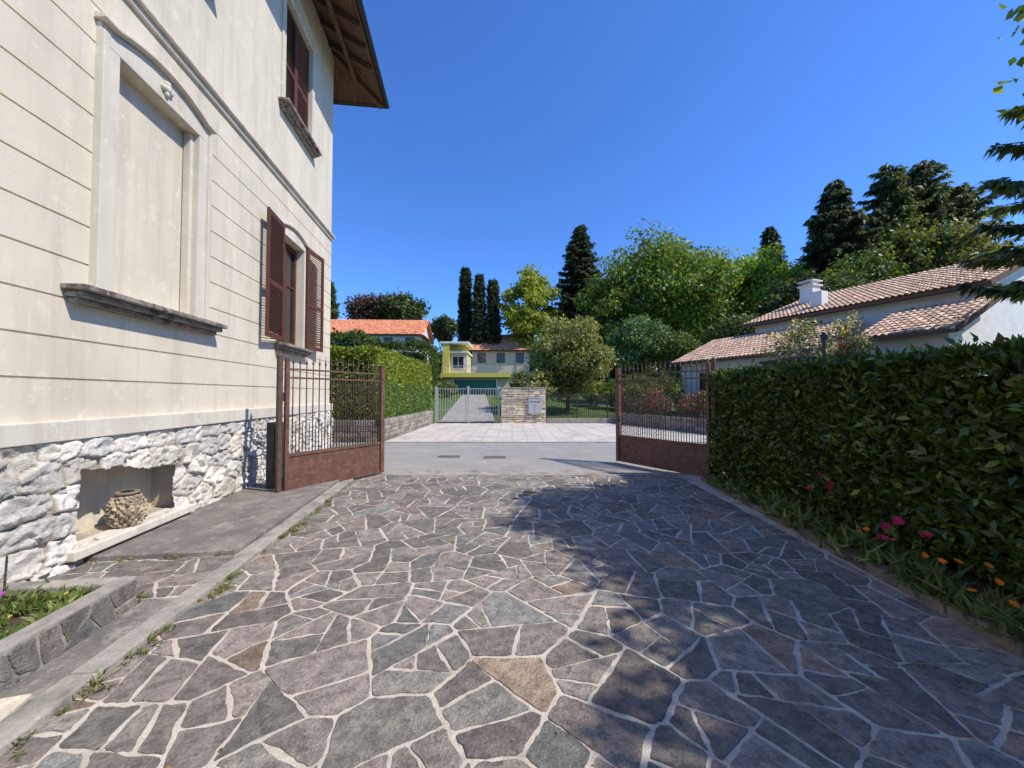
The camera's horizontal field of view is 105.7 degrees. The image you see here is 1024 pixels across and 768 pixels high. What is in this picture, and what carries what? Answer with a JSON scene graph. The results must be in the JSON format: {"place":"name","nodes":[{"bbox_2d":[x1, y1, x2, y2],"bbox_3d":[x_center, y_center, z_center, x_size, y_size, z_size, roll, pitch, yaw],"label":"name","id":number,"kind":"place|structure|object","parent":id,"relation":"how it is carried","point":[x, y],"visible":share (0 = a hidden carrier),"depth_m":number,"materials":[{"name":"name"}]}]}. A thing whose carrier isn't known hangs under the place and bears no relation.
{"place":"outdoors","nodes":[
{"label":"outdoors","id":0,"kind":"place"},
{"bbox_2d":[0,478,355,756],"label":"sidewalk","id":1,"kind":"structure","parent":0,"point":[243,527],"depth_m":3.47,"materials":[{"name":"stone"}]},
{"bbox_2d":[0,694,31,721],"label":"stone offcut","id":2,"kind":"object","parent":1,"relation":"on","point":[9,706],"visible":0.94,"depth_m":1.95,"materials":[{"name":"stone"}]},
{"bbox_2d":[266,422,282,488],"bbox_3d":[-3.900,1.203,6.361,0.160,1.150,0.215,0,-2,0],"label":"meter box","id":3,"kind":"object","parent":1,"relation":"on","point":[270,456],"visible":0.67,"depth_m":6.26,"materials":[{"name":"metal"}]},
{"bbox_2d":[275,353,385,492],"bbox_3d":[-3.166,0.680,6.973,0.174,2.330,2.142,-1,-2,29],"label":"iron gate leaf","id":4,"kind":"object","parent":1,"relation":"on","point":[305,468],"visible":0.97,"depth_m":6.80,"materials":[{"name":"paint"}]},
{"bbox_2d":[438,395,494,421],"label":"garage driveway","id":5,"kind":"structure","parent":0,"point":[474,406],"depth_m":28.50,"materials":[{"name":"concrete"}]},
{"bbox_2d":[0,475,1023,767],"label":"stone paved driveway","id":6,"kind":"structure","parent":0,"point":[414,655],"depth_m":2.38,"materials":[{"name":"stone"}]},
{"bbox_2d":[1,479,358,761],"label":"kerb weeds","id":7,"kind":"object","parent":6,"relation":"on","point":[222,587],"visible":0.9,"depth_m":2.53,"materials":[{"name":"green plant"}]},
{"bbox_2d":[97,479,1023,767],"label":"fallen leaves","id":8,"kind":"object","parent":6,"relation":"on","point":[607,619],"visible":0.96,"depth_m":2.91,"materials":[{"name":"brown plant"}]},
{"bbox_2d":[701,476,1023,656],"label":"flower bed","id":9,"kind":"object","parent":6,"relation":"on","point":[1012,645],"visible":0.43,"depth_m":3.16,"materials":[{"name":"soil"}]},
{"bbox_2d":[805,473,835,519],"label":"red geraniums","id":10,"kind":"object","parent":9,"relation":"on","point":[828,488],"visible":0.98,"depth_m":4.36,"materials":[{"name":"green plant"}]},
{"bbox_2d":[702,332,1023,595],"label":"laurel hedge","id":11,"kind":"object","parent":9,"relation":"on","point":[934,445],"visible":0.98,"depth_m":3.76,"materials":[{"name":"green plant"}]},
{"bbox_2d":[703,474,1023,643],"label":"border foliage","id":12,"kind":"object","parent":9,"relation":"on","point":[959,597],"visible":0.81,"depth_m":3.50,"materials":[{"name":"plant"}]},
{"bbox_2d":[876,516,933,551],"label":"pink peonies","id":13,"kind":"object","parent":9,"relation":"on","point":[896,521],"visible":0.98,"depth_m":3.63,"materials":[{"name":"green plant"}]},
{"bbox_2d":[863,526,1019,634],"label":"orange marigolds","id":14,"kind":"object","parent":9,"relation":"on","point":[997,581],"visible":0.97,"depth_m":2.76,"materials":[{"name":"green plant"}]},
{"bbox_2d":[332,442,723,469],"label":"road","id":15,"kind":"structure","parent":0,"point":[524,456],"depth_m":10.14,"materials":[{"name":"asphalt"}]},
{"bbox_2d":[482,456,506,458],"bbox_3d":[-0.440,1.895,9.976,0.620,0.030,0.450,0,-2,0],"label":"drain cover","id":16,"kind":"object","parent":15,"relation":"on","point":[494,457],"visible":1,"depth_m":9.90,"materials":[{"name":"metal"}]},
{"bbox_2d":[384,423,711,441],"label":"patio paving","id":17,"kind":"structure","parent":0,"point":[519,432],"depth_m":16.11,"materials":[{"name":"tile"}]},
{"bbox_2d":[501,389,545,422],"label":"mailbox stone wall","id":18,"kind":"structure","parent":17,"relation":"on","point":[514,405],"depth_m":21.85,"materials":[{"name":"stone"}]},
{"bbox_2d":[500,387,546,388],"bbox_3d":[0.640,0.230,22.102,2.640,0.065,0.520,0,-2,0],"label":"wall coping","id":19,"kind":"object","parent":18,"relation":"on","point":[523,387],"depth_m":21.85,"materials":[{"name":"stone"}]},
{"bbox_2d":[528,397,542,413],"bbox_3d":[1.300,1.199,21.805,0.840,0.920,0.140,0,-2,0],"label":"mailbox","id":20,"kind":"object","parent":18,"relation":"attached to","point":[534,405],"visible":1,"depth_m":21.75,"materials":[{"name":"grey metal"}]},
{"bbox_2d":[427,374,681,422],"bbox_3d":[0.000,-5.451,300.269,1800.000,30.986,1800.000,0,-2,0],"label":"ground","id":21,"kind":"structure","parent":0,"point":[599,411],"depth_m":31.33,"materials":[{"name":"green plant"}]},
{"bbox_2d":[0,576,136,693],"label":"stone planter","id":22,"kind":"object","parent":21,"relation":"on","point":[26,651],"visible":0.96,"depth_m":2.46,"materials":[{"name":"stone"}]},
{"bbox_2d":[1,556,7,607],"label":"plant stakes","id":23,"kind":"object","parent":22,"relation":"on","point":[5,578],"visible":0.65,"depth_m":2.52,"materials":[{"name":"green wood"}]},
{"bbox_2d":[6,582,68,628],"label":"yellow daisies","id":24,"kind":"object","parent":22,"relation":"on","point":[64,583],"visible":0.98,"depth_m":2.45,"materials":[{"name":"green plant"}]},
{"bbox_2d":[0,576,99,639],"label":"planter weeds","id":25,"kind":"object","parent":22,"relation":"on","point":[39,602],"visible":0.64,"depth_m":2.58,"materials":[{"name":"green plant"}]},
{"bbox_2d":[0,0,388,582],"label":"stucco villa","id":26,"kind":"object","parent":21,"relation":"on","point":[167,236],"visible":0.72,"depth_m":4.61,"materials":[{"name":"paint"}]},
{"bbox_2d":[103,489,149,527],"bbox_3d":[-4.137,1.335,4.166,0.367,0.360,0.368,0,-2,0],"label":"pine cone urn","id":27,"kind":"object","parent":26,"relation":"on","point":[125,508],"visible":1,"depth_m":4.08,"materials":[{"name":"beige stone"}]},
{"bbox_2d":[280,242,296,344],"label":"window frames","id":28,"kind":"structure","parent":26,"relation":"in","point":[290,254],"depth_m":8.41,"materials":[{"name":"brown paint"}]},
{"bbox_2d":[330,280,340,318],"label":"cypress tree","id":29,"kind":"object","parent":21,"relation":"on","point":[334,311],"visible":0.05,"depth_m":60.16,"materials":[{"name":"green plant"}]},
{"bbox_2d":[330,327,380,347],"bbox_3d":[-18.752,-1.599,38.355,11.087,7.919,6.107,0,-2,0],"label":"garden hedge","id":30,"kind":"object","parent":21,"relation":"on","point":[360,336],"visible":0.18,"depth_m":36.46,"materials":[{"name":"green plant"}]},
{"bbox_2d":[340,292,387,319],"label":"copper beech tree","id":31,"kind":"object","parent":21,"relation":"on","point":[359,307],"visible":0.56,"depth_m":66.85,"materials":[{"name":"purple plant"}]},
{"bbox_2d":[328,344,433,419],"bbox_3d":[-7.879,0.051,18.502,6.544,3.042,9.715,0,-2,0],"label":"tall garden hedge","id":32,"kind":"object","parent":21,"relation":"on","point":[401,370],"visible":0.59,"depth_m":14.54,"materials":[{"name":"green plant"}]},
{"bbox_2d":[333,328,428,362],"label":"walls","id":33,"kind":"structure","parent":21,"relation":"on","point":[400,338],"depth_m":52.80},
{"bbox_2d":[352,334,433,343],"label":"eaves","id":34,"kind":"object","parent":33,"relation":"on","point":[425,337],"visible":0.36,"depth_m":52.42,"materials":[{"name":"paint"}]},
{"bbox_2d":[330,319,433,342],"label":"tiled roof","id":35,"kind":"structure","parent":34,"relation":"on","point":[393,326],"depth_m":54.98,"materials":[{"name":"tile"}]},
{"bbox_2d":[331,411,432,441],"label":"stone retaining wall","id":36,"kind":"structure","parent":21,"relation":"on","point":[400,425],"depth_m":14.65,"materials":[{"name":"stone"}]},
{"bbox_2d":[332,383,429,419],"bbox_3d":[-10.548,0.604,14.464,17.526,1.400,7.389,1,-2,-29],"label":"green wire fence","id":37,"kind":"object","parent":36,"relation":"on","point":[403,406],"visible":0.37,"depth_m":16.76,"materials":[{"name":"metal"}]},
{"bbox_2d":[353,338,440,395],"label":"dark clipped hedge","id":38,"kind":"object","parent":21,"relation":"on","point":[423,347],"visible":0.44,"depth_m":41.01,"materials":[{"name":"green plant"}]},
{"bbox_2d":[369,287,431,319],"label":"dark garden tree","id":39,"kind":"object","parent":21,"relation":"on","point":[401,306],"visible":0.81,"depth_m":65.82,"materials":[{"name":"green plant"}]},
{"bbox_2d":[430,313,457,382],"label":"garden tree","id":40,"kind":"object","parent":21,"relation":"on","point":[443,327],"visible":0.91,"depth_m":65.19,"materials":[{"name":"green plant"}]},
{"bbox_2d":[434,380,457,397],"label":"garden bush","id":41,"kind":"object","parent":21,"relation":"on","point":[447,385],"visible":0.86,"depth_m":41.50,"materials":[{"name":"green plant"}]},
{"bbox_2d":[456,266,472,369],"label":"cypress tree","id":42,"kind":"object","parent":21,"relation":"on","point":[464,320],"visible":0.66,"depth_m":61.72,"materials":[{"name":"green plant"}]},
{"bbox_2d":[435,386,499,422],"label":"driveway gate","id":43,"kind":"structure","parent":21,"relation":"on","point":[436,404],"depth_m":22.15,"materials":[{"name":"grey metal"}]},
{"bbox_2d":[440,341,510,394],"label":"house","id":44,"kind":"structure","parent":21,"relation":"on","point":[455,348],"depth_m":47.36,"materials":[{"name":"paint"}]},
{"bbox_2d":[452,356,463,368],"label":"windows","id":45,"kind":"structure","parent":44,"relation":"attached to","point":[458,361],"depth_m":47.93,"materials":[{"name":"white glass"}]},
{"bbox_2d":[454,380,495,394],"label":"garage door","id":46,"kind":"structure","parent":44,"relation":"attached to","point":[479,386],"depth_m":46.93,"materials":[{"name":"metal"}]},
{"bbox_2d":[441,366,508,372],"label":"terrace railing","id":47,"kind":"object","parent":44,"relation":"on","point":[473,369],"visible":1,"depth_m":46.16,"materials":[{"name":"grey metal"}]},
{"bbox_2d":[470,273,487,372],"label":"cypress tree","id":48,"kind":"object","parent":21,"relation":"on","point":[480,308],"visible":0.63,"depth_m":59.72,"materials":[{"name":"green plant"}]},
{"bbox_2d":[483,278,502,348],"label":"cypress tree","id":49,"kind":"object","parent":21,"relation":"on","point":[493,330],"visible":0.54,"depth_m":59.65,"materials":[{"name":"green plant"}]},
{"bbox_2d":[472,350,528,386],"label":"walls","id":50,"kind":"structure","parent":21,"relation":"on","point":[510,361],"depth_m":58.11,"materials":[{"name":"paint"}]},
{"bbox_2d":[469,351,530,356],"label":"eaves","id":51,"kind":"object","parent":50,"relation":"on","point":[499,351],"visible":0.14,"depth_m":58.09,"materials":[{"name":"brown wood"}]},
{"bbox_2d":[469,334,530,349],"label":"tiled roof","id":52,"kind":"structure","parent":51,"relation":"on","point":[506,344],"depth_m":58.82,"materials":[{"name":"tile"}]},
{"bbox_2d":[478,353,523,362],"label":"windows","id":53,"kind":"structure","parent":50,"relation":"attached to","point":[500,357],"depth_m":58.07,"materials":[{"name":"glass"}]},
{"bbox_2d":[509,369,526,386],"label":"garden bush","id":54,"kind":"object","parent":21,"relation":"on","point":[516,377],"visible":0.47,"depth_m":39.42,"materials":[{"name":"green plant"}]},
{"bbox_2d":[384,470,667,470],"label":"road gutter","id":55,"kind":"object","parent":21,"relation":"on","point":[525,470],"visible":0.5,"depth_m":8.20,"materials":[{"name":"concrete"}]},
{"bbox_2d":[495,264,561,371],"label":"lime tree","id":56,"kind":"object","parent":21,"relation":"on","point":[526,321],"visible":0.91,"depth_m":58.62,"materials":[{"name":"green plant"}]},
{"bbox_2d":[521,366,558,401],"bbox_3d":[1.906,0.463,26.935,2.855,3.531,2.746,0,-2,0],"label":"garden bush","id":57,"kind":"object","parent":21,"relation":"on","point":[527,381],"visible":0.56,"depth_m":26.66,"materials":[{"name":"green plant"}]},
{"bbox_2d":[384,442,705,442],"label":"road kerb","id":58,"kind":"structure","parent":21,"relation":"on","point":[509,442],"depth_m":13.05,"materials":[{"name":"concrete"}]},
{"bbox_2d":[372,471,727,476],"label":"threshold kerb","id":59,"kind":"structure","parent":21,"relation":"on","point":[529,473],"depth_m":7.83,"materials":[{"name":"stone"}]},
{"bbox_2d":[524,314,624,411],"bbox_3d":[4.391,-1.555,29.124,7.148,7.396,7.351,0,-2,0],"label":"olive tree","id":60,"kind":"object","parent":21,"relation":"on","point":[561,355],"visible":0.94,"depth_m":27.39,"materials":[{"name":"green plant"}]},
{"bbox_2d":[546,418,613,422],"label":"wall","id":61,"kind":"structure","parent":21,"relation":"on","point":[579,420],"depth_m":22.00,"materials":[{"name":"concrete"}]},
{"bbox_2d":[545,393,613,417],"bbox_3d":[3.863,1.245,22.178,3.905,1.450,0.075,0,-2,0],"label":"garden railing","id":62,"kind":"object","parent":61,"relation":"on","point":[577,404],"visible":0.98,"depth_m":22.16,"materials":[{"name":"metal"}]},
{"bbox_2d":[547,224,630,383],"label":"spruce tree","id":63,"kind":"object","parent":21,"relation":"on","point":[580,260],"visible":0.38,"depth_m":60.94,"materials":[{"name":"green plant"}]},
{"bbox_2d":[583,380,608,406],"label":"garden shrub","id":64,"kind":"object","parent":21,"relation":"on","point":[594,398],"visible":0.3,"depth_m":32.70,"materials":[{"name":"green plant"}]},
{"bbox_2d":[570,270,646,389],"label":"oak tree","id":65,"kind":"object","parent":21,"relation":"on","point":[607,305],"visible":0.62,"depth_m":52.24,"materials":[{"name":"green plant"}]},
{"bbox_2d":[430,265,788,382],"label":"distant trees","id":66,"kind":"object","parent":21,"relation":"on","point":[440,379],"depth_m":82.69,"materials":[{"name":"green plant"}]},
{"bbox_2d":[599,376,632,406],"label":"garden shrub","id":67,"kind":"object","parent":21,"relation":"on","point":[611,386],"visible":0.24,"depth_m":30.72,"materials":[{"name":"green plant"}]},
{"bbox_2d":[613,381,645,412],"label":"garden bush","id":68,"kind":"object","parent":21,"relation":"on","point":[640,391],"visible":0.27,"depth_m":23.36,"materials":[{"name":"green plant"}]},
{"bbox_2d":[624,373,649,411],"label":"garden shrub","id":69,"kind":"object","parent":21,"relation":"on","point":[639,378],"visible":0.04,"depth_m":28.53,"materials":[{"name":"green plant"}]},
{"bbox_2d":[604,313,673,384],"bbox_3d":[11.765,-2.418,35.927,5.876,8.434,5.898,1,-2,-22],"label":"birch tree","id":70,"kind":"object","parent":21,"relation":"on","point":[639,336],"visible":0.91,"depth_m":34.82,"materials":[{"name":"green plant"}]},
{"bbox_2d":[634,387,674,414],"bbox_3d":[7.535,1.174,20.583,2.302,2.008,2.012,1,-2,-41],"label":"rhododendron bush","id":71,"kind":"object","parent":21,"relation":"on","point":[648,398],"visible":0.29,"depth_m":20.23,"materials":[{"name":"green plant"}]},
{"bbox_2d":[578,215,747,381],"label":"maple tree","id":72,"kind":"object","parent":21,"relation":"on","point":[674,284],"visible":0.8,"depth_m":51.52,"materials":[{"name":"green plant"}]},
{"bbox_2d":[643,374,685,415],"bbox_3d":[9.523,0.820,24.541,3.165,2.940,2.941,1,-2,-42],"label":"garden bush","id":73,"kind":"object","parent":21,"relation":"on","point":[668,387],"visible":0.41,"depth_m":23.96,"materials":[{"name":"green plant"}]},
{"bbox_2d":[615,357,717,477],"bbox_3d":[3.114,0.689,8.193,0.174,2.380,2.437,1,-2,-32],"label":"iron gate leaf","id":74,"kind":"object","parent":21,"relation":"on","point":[686,457],"visible":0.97,"depth_m":8.16,"materials":[{"name":"paint"}]},
{"bbox_2d":[651,369,683,407],"bbox_3d":[10.960,0.577,26.977,2.725,3.304,2.803,2,-2,-44],"label":"garden shrub","id":75,"kind":"object","parent":21,"relation":"on","point":[673,375],"visible":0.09,"depth_m":26.46,"materials":[{"name":"green plant"}]},
{"bbox_2d":[652,328,703,377],"bbox_3d":[14.511,-1.532,33.906,4.580,6.852,4.733,-1,-2,38],"label":"garden tree","id":76,"kind":"object","parent":21,"relation":"on","point":[678,346],"visible":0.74,"depth_m":33.20,"materials":[{"name":"green plant"}]},
{"bbox_2d":[672,390,705,418],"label":"rhododendron bush","id":77,"kind":"object","parent":21,"relation":"on","point":[683,401],"visible":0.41,"depth_m":17.88,"materials":[{"name":"green plant"}]},
{"bbox_2d":[692,250,749,343],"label":"oak tree","id":78,"kind":"object","parent":21,"relation":"on","point":[729,299],"visible":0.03,"depth_m":58.87,"materials":[{"name":"green plant"}]},
{"bbox_2d":[697,311,762,344],"bbox_3d":[23.501,-2.986,40.605,7.442,9.227,7.560,0,-2,0],"label":"garden tree","id":79,"kind":"object","parent":21,"relation":"on","point":[732,326],"visible":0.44,"depth_m":39.28,"materials":[{"name":"green plant"}]},
{"bbox_2d":[718,243,814,322],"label":"chestnut tree","id":80,"kind":"object","parent":21,"relation":"on","point":[757,281],"visible":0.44,"depth_m":54.29,"materials":[{"name":"green plant"}]},
{"bbox_2d":[749,225,786,305],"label":"spruce tree","id":81,"kind":"object","parent":21,"relation":"on","point":[769,236],"visible":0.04,"depth_m":66.06,"materials":[{"name":"green plant"}]},
{"bbox_2d":[746,268,851,316],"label":"woodland tree","id":82,"kind":"object","parent":21,"relation":"on","point":[778,299],"visible":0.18,"depth_m":45.64,"materials":[{"name":"green plant"}]},
{"bbox_2d":[753,318,846,382],"bbox_3d":[11.255,-0.308,15.235,2.573,4.675,2.648,0,-2,-14],"label":"flowering shrub tree","id":83,"kind":"object","parent":21,"relation":"on","point":[796,346],"visible":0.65,"depth_m":15.01,"materials":[{"name":"green plant"}]},
{"bbox_2d":[759,357,840,380],"bbox_3d":[13.550,0.523,15.491,5.900,3.020,2.200,0,-2,0],"label":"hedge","id":84,"kind":"object","parent":21,"relation":"on","point":[790,359],"visible":0.11,"depth_m":14.78,"materials":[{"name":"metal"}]},
{"bbox_2d":[820,332,827,358],"bbox_3d":[11.300,0.051,14.004,0.220,3.880,0.220,0,-2,0],"label":"garden lamp","id":85,"kind":"object","parent":21,"relation":"on","point":[823,336],"visible":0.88,"depth_m":14.01,"materials":[{"name":"metal"}]},
{"bbox_2d":[786,266,879,308],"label":"woodland tree","id":86,"kind":"object","parent":21,"relation":"on","point":[843,280],"visible":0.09,"depth_m":42.57,"materials":[{"name":"green plant"}]},
{"bbox_2d":[793,179,892,282],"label":"fir tree","id":87,"kind":"object","parent":21,"relation":"on","point":[835,228],"visible":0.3,"depth_m":49.30,"materials":[{"name":"green plant"}]},
{"bbox_2d":[817,309,879,356],"bbox_3d":[13.350,-0.470,15.420,2.039,5.010,1.991,1,-2,-42],"label":"flowering shrub tree","id":88,"kind":"object","parent":21,"relation":"on","point":[842,330],"visible":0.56,"depth_m":15.27,"materials":[{"name":"green plant"}]},
{"bbox_2d":[829,340,867,378],"bbox_3d":[12.619,0.152,14.491,1.724,3.712,1.717,0,-2,0],"label":"red flowering bush","id":89,"kind":"object","parent":21,"relation":"on","point":[847,351],"visible":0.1,"depth_m":14.61,"materials":[{"name":"green plant"}]},
{"bbox_2d":[682,267,1023,418],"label":"white walls","id":90,"kind":"structure","parent":21,"relation":"on","point":[1004,318],"depth_m":17.35,"materials":[{"name":"paint"}]},
{"bbox_2d":[699,320,980,393],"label":"windows","id":91,"kind":"structure","parent":90,"relation":"attached to","point":[704,380],"depth_m":24.34,"materials":[{"name":"glass"}]},
{"bbox_2d":[671,259,1014,362],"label":"tiled roof","id":92,"kind":"structure","parent":90,"relation":"on","point":[949,276],"depth_m":20.35,"materials":[{"name":"tile"}]},
{"bbox_2d":[797,279,827,313],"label":"chimneys","id":93,"kind":"object","parent":92,"relation":"on","point":[813,293],"visible":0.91,"depth_m":25.15,"materials":[{"name":"paint"}]},
{"bbox_2d":[670,265,1023,365],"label":"fascia boards","id":94,"kind":"object","parent":90,"relation":"attached to","point":[978,312],"visible":0.79,"depth_m":17.18,"materials":[{"name":"brown wood"}]},
{"bbox_2d":[820,246,920,297],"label":"woodland tree","id":95,"kind":"object","parent":21,"relation":"on","point":[871,268],"visible":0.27,"depth_m":44.41,"materials":[{"name":"green plant"}]},
{"bbox_2d":[855,162,961,272],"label":"fir tree","id":96,"kind":"object","parent":21,"relation":"on","point":[889,202],"visible":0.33,"depth_m":49.40,"materials":[{"name":"green plant"}]},
{"bbox_2d":[864,207,968,291],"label":"woodland tree","id":97,"kind":"object","parent":21,"relation":"on","point":[915,235],"visible":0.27,"depth_m":45.97,"materials":[{"name":"green plant"}]},
{"bbox_2d":[893,216,1006,277],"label":"woodland tree","id":98,"kind":"object","parent":21,"relation":"on","point":[968,230],"visible":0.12,"depth_m":44.43,"materials":[{"name":"green plant"}]},
{"bbox_2d":[899,158,1003,253],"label":"fir tree","id":99,"kind":"object","parent":21,"relation":"on","point":[923,173],"visible":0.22,"depth_m":52.49,"materials":[{"name":"green plant"}]},
{"bbox_2d":[935,238,1023,289],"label":"woodland tree","id":100,"kind":"object","parent":21,"relation":"on","point":[952,258],"visible":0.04,"depth_m":42.78,"materials":[{"name":"green plant"}]},
{"bbox_2d":[949,186,1023,245],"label":"fir tree","id":101,"kind":"object","parent":21,"relation":"on","point":[973,206],"visible":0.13,"depth_m":52.28,"materials":[{"name":"green plant"}]},
{"bbox_2d":[952,105,1023,304],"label":"cedar tree","id":102,"kind":"object","parent":21,"relation":"on","point":[997,259],"visible":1,"depth_m":12.79,"materials":[{"name":"green plant"}]},
{"bbox_2d":[993,4,1023,96],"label":"shade tree","id":103,"kind":"object","parent":21,"relation":"on","point":[1019,16],"visible":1,"depth_m":5.40,"materials":[{"name":"green plant"}]},
{"bbox_2d":[613,413,711,433],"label":"garden stone wall","id":104,"kind":"structure","parent":0,"point":[636,419],"depth_m":17.70,"materials":[{"name":"stone"}]},
{"bbox_2d":[615,395,705,418],"bbox_3d":[14.908,0.952,15.476,21.712,1.000,5.559,-1,-2,22],"label":"garden railing","id":105,"kind":"object","parent":104,"relation":"on","point":[667,414],"visible":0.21,"depth_m":18.00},
{"bbox_2d":[330,0,1023,372],"label":"sky","id":106,"kind":"structure","parent":0,"point":[508,127],"materials":[{"name":"blue"}]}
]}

